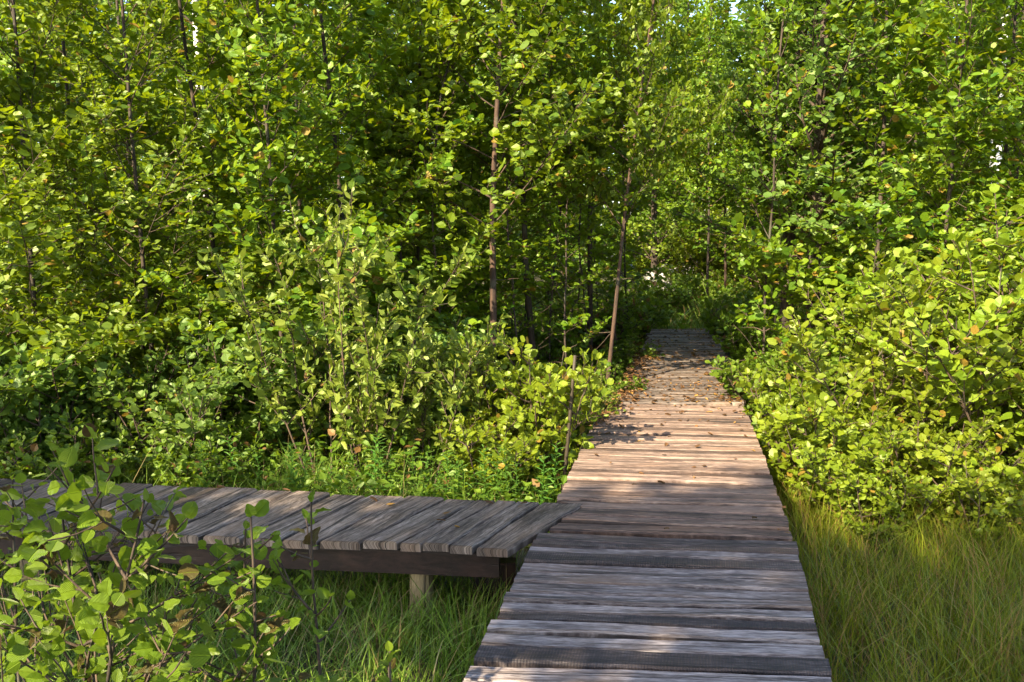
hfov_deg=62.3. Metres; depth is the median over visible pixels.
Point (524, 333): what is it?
alder bush
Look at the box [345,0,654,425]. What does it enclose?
alder tree
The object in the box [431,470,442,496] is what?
herb plant
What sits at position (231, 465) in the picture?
herb plant
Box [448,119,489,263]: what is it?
alder sapling
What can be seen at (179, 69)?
alder tree
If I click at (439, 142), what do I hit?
tall tree
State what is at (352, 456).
herb plant
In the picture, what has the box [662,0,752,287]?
alder tree
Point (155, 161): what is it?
alder tree
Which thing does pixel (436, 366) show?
willow shrub
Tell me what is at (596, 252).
alder sapling
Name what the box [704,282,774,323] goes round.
alder bush
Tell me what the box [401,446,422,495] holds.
herb plant
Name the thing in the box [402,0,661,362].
alder tree
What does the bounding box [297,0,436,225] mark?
tall tree
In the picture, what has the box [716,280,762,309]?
alder bush
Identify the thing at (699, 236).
alder bush
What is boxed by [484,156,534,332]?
alder sapling
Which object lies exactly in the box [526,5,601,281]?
tall tree
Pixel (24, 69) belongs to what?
tall tree
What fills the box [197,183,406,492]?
willow shrub
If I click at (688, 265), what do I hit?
alder bush
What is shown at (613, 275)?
alder sapling
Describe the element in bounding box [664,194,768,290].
alder bush
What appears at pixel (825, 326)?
alder bush
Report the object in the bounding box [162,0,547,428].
alder tree
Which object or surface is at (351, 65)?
tall tree
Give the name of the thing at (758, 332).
aspen bush
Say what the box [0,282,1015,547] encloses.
undergrowth
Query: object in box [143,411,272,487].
alder bush
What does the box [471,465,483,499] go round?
herb plant
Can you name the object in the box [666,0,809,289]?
tall tree
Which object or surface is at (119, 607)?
alder sapling
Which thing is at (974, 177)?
alder tree
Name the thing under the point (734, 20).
woodland
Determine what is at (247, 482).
grass
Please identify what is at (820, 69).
aspen tree
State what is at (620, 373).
alder bush
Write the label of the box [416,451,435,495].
herb plant
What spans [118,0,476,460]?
alder tree
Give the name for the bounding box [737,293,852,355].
alder bush
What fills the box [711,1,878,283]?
tall tree
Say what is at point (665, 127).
alder tree
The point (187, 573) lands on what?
alder sapling
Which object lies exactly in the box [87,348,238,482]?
alder bush
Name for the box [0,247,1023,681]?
ground
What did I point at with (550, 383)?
alder bush
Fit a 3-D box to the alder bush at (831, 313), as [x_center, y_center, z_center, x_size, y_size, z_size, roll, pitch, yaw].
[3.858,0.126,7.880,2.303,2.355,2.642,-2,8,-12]
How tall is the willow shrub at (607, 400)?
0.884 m
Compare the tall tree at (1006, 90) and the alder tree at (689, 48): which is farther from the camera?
the tall tree at (1006, 90)
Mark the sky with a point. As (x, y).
(734, 9)
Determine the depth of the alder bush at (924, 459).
6.15 m
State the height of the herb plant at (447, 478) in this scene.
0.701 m
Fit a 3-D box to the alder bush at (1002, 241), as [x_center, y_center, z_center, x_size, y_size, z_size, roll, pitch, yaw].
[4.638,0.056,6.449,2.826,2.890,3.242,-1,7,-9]
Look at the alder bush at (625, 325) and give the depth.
13.85 m
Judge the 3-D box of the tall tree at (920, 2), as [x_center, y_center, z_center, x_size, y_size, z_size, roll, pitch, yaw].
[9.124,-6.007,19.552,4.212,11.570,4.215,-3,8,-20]
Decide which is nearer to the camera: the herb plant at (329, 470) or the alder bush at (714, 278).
the herb plant at (329, 470)
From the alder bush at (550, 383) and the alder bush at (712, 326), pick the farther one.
the alder bush at (712, 326)
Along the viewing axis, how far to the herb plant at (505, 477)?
6.25 m
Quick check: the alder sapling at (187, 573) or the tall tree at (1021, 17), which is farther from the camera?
the tall tree at (1021, 17)
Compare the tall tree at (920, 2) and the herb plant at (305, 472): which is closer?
the herb plant at (305, 472)
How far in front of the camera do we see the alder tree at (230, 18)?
8.10 m
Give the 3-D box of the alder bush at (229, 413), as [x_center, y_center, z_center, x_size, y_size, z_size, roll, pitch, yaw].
[-2.373,0.523,7.472,2.013,1.671,1.230,6,10,40]
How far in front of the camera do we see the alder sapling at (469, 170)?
11.38 m
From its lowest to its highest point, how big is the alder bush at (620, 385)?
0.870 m
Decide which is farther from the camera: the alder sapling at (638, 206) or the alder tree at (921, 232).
the alder sapling at (638, 206)
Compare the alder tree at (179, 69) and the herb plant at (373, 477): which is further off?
the alder tree at (179, 69)
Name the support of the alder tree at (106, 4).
on the ground at (272, 575)
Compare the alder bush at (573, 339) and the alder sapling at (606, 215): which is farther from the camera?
the alder sapling at (606, 215)
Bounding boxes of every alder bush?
[0,326,22,445]
[0,331,193,482]
[0,340,96,474]
[0,407,140,482]
[56,344,172,418]
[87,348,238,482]
[133,313,270,407]
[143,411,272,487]
[164,306,337,482]
[217,316,401,481]
[322,319,462,474]
[381,307,487,361]
[381,310,492,454]
[434,388,569,499]
[448,324,613,497]
[478,318,537,379]
[519,325,616,381]
[520,301,607,360]
[546,398,627,448]
[553,277,663,368]
[576,362,648,413]
[586,280,670,342]
[594,358,633,397]
[603,333,665,374]
[609,211,719,284]
[619,199,748,290]
[627,264,705,323]
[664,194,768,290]
[667,269,734,323]
[679,204,733,275]
[692,266,746,298]
[699,200,803,301]
[699,282,796,357]
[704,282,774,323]
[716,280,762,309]
[731,359,891,509]
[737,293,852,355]
[766,252,1023,483]
[772,394,913,526]
[776,300,863,374]
[795,227,1023,441]
[803,447,963,552]
[836,395,1023,535]
[852,232,1023,506]
[881,183,1023,456]
[926,438,1023,559]
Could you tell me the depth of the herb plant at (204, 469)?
6.35 m
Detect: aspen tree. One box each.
[668,0,929,358]
[689,0,930,360]
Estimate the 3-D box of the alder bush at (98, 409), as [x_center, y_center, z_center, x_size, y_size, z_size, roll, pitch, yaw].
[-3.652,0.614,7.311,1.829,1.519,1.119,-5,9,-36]
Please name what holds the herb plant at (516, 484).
on the ground at (272, 575)
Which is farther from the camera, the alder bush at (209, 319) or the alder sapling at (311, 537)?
the alder bush at (209, 319)
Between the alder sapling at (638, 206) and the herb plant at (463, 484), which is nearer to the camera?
the herb plant at (463, 484)
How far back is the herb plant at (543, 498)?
6.14 m
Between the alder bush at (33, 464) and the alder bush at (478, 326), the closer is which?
the alder bush at (33, 464)
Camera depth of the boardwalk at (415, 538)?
4.93 m
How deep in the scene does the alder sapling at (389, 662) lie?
2.53 m
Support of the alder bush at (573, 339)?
on the ground at (272, 575)
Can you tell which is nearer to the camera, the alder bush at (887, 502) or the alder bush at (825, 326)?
the alder bush at (887, 502)
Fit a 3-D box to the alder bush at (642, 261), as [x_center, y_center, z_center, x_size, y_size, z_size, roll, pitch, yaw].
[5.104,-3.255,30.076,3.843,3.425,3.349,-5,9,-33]
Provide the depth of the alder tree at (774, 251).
9.34 m
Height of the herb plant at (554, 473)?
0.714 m
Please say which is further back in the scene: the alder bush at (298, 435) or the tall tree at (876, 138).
the tall tree at (876, 138)
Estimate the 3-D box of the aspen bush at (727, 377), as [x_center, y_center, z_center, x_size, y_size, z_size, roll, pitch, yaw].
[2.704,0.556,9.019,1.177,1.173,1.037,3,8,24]
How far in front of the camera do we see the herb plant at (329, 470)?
6.36 m
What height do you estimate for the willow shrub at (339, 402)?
2.694 m
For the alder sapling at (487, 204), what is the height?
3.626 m
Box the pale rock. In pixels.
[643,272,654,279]
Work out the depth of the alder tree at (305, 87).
11.15 m
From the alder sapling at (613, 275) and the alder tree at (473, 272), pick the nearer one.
the alder tree at (473, 272)
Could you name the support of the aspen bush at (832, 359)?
on the ground at (272, 575)
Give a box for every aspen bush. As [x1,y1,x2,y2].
[705,341,827,431]
[712,309,777,383]
[752,330,826,408]
[775,333,868,420]
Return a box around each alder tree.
[0,0,133,339]
[0,0,167,339]
[0,0,214,419]
[0,0,214,428]
[0,0,301,447]
[0,46,195,373]
[27,0,244,348]
[47,0,372,426]
[100,0,333,333]
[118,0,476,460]
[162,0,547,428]
[190,0,386,328]
[265,0,502,330]
[302,0,544,332]
[307,0,539,395]
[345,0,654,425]
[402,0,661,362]
[469,0,727,361]
[555,0,739,386]
[650,0,760,296]
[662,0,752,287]
[721,0,1023,393]
[733,0,1023,379]
[734,0,1023,351]
[745,0,965,320]
[879,0,1023,412]
[889,0,1023,279]
[909,123,1023,338]
[987,102,1023,223]
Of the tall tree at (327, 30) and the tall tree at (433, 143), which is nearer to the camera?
the tall tree at (433, 143)
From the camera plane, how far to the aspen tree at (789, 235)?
11.02 m
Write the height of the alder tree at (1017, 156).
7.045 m
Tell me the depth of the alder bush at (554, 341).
12.95 m
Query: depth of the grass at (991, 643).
4.79 m
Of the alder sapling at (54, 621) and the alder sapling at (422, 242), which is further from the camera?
the alder sapling at (422, 242)
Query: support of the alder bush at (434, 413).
on the ground at (272, 575)
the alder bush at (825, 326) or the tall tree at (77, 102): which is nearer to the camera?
the alder bush at (825, 326)
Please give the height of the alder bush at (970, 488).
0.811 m
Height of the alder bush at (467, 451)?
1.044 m
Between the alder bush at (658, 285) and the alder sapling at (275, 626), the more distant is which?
the alder bush at (658, 285)
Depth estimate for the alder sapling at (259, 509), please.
2.42 m
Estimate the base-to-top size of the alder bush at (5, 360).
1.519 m
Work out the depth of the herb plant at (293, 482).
6.30 m
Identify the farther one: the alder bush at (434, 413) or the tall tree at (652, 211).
the tall tree at (652, 211)
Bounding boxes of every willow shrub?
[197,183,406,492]
[310,178,476,494]
[352,313,511,488]
[398,315,505,494]
[589,375,630,414]
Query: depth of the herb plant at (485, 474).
6.30 m
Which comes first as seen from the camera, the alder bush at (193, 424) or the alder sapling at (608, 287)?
the alder bush at (193, 424)
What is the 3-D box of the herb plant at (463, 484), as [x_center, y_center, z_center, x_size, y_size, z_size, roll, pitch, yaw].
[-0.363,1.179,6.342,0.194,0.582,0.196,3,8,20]
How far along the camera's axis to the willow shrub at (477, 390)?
6.89 m
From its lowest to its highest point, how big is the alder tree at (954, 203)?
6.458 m
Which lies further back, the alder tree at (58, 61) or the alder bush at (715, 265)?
the alder bush at (715, 265)
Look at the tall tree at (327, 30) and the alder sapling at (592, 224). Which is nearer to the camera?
the alder sapling at (592, 224)
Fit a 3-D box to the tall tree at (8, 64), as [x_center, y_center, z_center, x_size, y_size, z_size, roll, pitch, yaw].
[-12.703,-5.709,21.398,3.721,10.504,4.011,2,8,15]
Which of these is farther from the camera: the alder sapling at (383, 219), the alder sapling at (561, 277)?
the alder sapling at (561, 277)
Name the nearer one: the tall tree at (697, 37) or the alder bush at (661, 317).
the alder bush at (661, 317)
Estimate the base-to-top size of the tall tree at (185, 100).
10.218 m
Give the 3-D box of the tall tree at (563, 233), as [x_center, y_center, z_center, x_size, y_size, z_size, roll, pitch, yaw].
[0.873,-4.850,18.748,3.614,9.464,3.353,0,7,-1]
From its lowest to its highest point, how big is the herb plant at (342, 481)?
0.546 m
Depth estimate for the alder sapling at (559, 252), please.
9.88 m
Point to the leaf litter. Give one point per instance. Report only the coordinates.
(638, 363)
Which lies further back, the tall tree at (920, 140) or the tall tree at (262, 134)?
the tall tree at (262, 134)
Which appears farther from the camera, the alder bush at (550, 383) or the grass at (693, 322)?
the grass at (693, 322)
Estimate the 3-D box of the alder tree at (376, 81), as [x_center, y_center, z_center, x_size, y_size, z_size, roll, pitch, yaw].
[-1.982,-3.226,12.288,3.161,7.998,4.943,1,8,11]
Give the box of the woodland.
[0,0,997,283]
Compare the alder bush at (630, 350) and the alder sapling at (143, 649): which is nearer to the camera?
the alder sapling at (143, 649)
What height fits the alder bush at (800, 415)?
1.229 m
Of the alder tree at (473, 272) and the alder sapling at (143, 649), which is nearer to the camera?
the alder sapling at (143, 649)
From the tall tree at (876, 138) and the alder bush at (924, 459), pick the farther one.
the tall tree at (876, 138)
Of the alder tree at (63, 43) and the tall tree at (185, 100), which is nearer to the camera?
the alder tree at (63, 43)
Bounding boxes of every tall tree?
[0,0,45,198]
[0,0,133,304]
[42,8,135,271]
[62,0,179,284]
[108,0,261,319]
[134,2,212,190]
[193,1,297,233]
[219,2,331,255]
[263,0,406,255]
[270,0,357,244]
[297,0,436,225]
[365,0,472,256]
[421,4,543,288]
[480,0,584,300]
[503,1,631,313]
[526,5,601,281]
[584,3,716,273]
[599,0,721,264]
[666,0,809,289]
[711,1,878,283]
[732,0,922,301]
[873,0,983,269]
[874,0,969,226]
[894,0,1023,270]
[922,0,1019,192]
[943,2,1023,209]
[959,3,1023,202]
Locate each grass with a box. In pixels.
[0,422,573,551]
[0,544,531,681]
[535,277,839,355]
[751,425,1023,681]
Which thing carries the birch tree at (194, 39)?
on the ground at (272, 575)
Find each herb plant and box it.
[193,440,220,488]
[221,436,244,486]
[251,456,266,489]
[274,444,297,490]
[282,442,303,490]
[295,454,314,490]
[309,458,327,491]
[321,464,335,493]
[337,469,349,494]
[344,454,359,493]
[363,437,386,495]
[370,433,395,495]
[383,448,404,497]
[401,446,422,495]
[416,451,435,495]
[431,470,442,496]
[435,451,456,499]
[450,460,462,498]
[456,461,471,499]
[471,444,499,499]
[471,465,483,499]
[486,450,505,501]
[495,445,517,501]
[508,461,526,502]
[531,455,553,504]
[540,442,565,501]
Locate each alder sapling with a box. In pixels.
[0,423,285,681]
[0,468,156,681]
[1,441,285,681]
[26,598,219,681]
[160,499,300,681]
[170,520,290,678]
[264,490,385,681]
[368,71,452,344]
[378,641,400,681]
[380,5,488,326]
[426,129,512,411]
[446,81,516,335]
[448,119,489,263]
[451,67,556,381]
[480,49,577,378]
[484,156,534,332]
[510,82,617,372]
[512,60,599,361]
[522,174,586,321]
[537,170,632,333]
[547,160,625,349]
[555,89,630,305]
[571,60,666,348]
[575,105,659,365]
[730,0,818,360]
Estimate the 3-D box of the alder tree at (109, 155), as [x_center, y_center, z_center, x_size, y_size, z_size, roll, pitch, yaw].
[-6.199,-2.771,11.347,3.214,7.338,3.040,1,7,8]
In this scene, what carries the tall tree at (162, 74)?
on the ground at (272, 575)
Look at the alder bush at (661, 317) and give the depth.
15.71 m
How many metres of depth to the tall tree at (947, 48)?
27.14 m
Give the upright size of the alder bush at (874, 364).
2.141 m
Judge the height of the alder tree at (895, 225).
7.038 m
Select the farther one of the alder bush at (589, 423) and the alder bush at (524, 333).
the alder bush at (524, 333)
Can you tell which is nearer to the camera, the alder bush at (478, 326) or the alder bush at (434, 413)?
the alder bush at (434, 413)
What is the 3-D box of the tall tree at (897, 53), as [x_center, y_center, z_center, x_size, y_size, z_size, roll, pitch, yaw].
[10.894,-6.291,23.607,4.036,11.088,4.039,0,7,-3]
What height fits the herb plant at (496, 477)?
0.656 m
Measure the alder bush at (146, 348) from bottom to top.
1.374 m
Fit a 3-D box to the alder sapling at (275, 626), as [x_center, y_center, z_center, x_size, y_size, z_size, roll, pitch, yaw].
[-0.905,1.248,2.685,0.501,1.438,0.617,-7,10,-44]
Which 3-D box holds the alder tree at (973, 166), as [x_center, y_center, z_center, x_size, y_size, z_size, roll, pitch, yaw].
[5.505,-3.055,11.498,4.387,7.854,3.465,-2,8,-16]
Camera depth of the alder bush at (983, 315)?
6.35 m
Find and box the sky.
[37,0,958,224]
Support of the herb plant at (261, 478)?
on the ground at (272, 575)
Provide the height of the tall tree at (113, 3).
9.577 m
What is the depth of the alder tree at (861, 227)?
11.99 m
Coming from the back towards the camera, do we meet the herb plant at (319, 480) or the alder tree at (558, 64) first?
the alder tree at (558, 64)
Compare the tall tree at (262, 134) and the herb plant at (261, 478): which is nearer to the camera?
the herb plant at (261, 478)
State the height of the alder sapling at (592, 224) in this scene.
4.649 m
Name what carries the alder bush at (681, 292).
on the ground at (272, 575)
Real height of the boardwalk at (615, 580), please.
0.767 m
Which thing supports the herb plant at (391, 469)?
on the ground at (272, 575)
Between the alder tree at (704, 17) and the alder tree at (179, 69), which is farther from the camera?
the alder tree at (704, 17)
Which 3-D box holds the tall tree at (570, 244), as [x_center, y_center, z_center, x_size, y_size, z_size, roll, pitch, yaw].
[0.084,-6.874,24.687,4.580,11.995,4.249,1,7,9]
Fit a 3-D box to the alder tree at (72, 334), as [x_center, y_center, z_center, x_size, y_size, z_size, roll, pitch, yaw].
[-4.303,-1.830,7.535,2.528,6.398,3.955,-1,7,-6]
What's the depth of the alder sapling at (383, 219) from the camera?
9.42 m
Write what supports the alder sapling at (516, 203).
on the ground at (272, 575)
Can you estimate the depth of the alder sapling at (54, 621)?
2.97 m
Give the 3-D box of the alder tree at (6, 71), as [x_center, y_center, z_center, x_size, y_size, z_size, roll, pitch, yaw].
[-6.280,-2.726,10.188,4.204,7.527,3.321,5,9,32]
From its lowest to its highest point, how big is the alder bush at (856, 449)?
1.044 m
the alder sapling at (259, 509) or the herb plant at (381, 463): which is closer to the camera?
the alder sapling at (259, 509)
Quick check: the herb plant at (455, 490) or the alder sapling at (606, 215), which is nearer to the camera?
the herb plant at (455, 490)
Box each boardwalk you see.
[0,478,582,637]
[462,329,831,681]
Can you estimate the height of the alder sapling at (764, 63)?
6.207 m
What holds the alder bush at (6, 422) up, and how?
on the ground at (272, 575)
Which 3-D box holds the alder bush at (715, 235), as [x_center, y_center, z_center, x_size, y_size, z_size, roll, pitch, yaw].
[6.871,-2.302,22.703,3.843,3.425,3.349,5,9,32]
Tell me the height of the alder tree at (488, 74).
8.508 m
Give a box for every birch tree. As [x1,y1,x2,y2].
[152,0,240,323]
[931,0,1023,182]
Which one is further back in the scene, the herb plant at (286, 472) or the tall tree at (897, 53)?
the tall tree at (897, 53)
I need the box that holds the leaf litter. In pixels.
[216,328,788,532]
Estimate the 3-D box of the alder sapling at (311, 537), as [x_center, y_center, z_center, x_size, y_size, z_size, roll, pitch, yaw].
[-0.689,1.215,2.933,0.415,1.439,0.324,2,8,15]
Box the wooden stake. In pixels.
[561,355,576,490]
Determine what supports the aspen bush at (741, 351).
on the ground at (272, 575)
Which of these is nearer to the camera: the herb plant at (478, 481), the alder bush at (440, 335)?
the herb plant at (478, 481)
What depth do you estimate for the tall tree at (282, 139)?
19.25 m
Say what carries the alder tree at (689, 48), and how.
on the ground at (272, 575)
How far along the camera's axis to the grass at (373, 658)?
4.53 m
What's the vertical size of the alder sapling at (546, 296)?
4.918 m
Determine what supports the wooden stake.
on the ground at (272, 575)

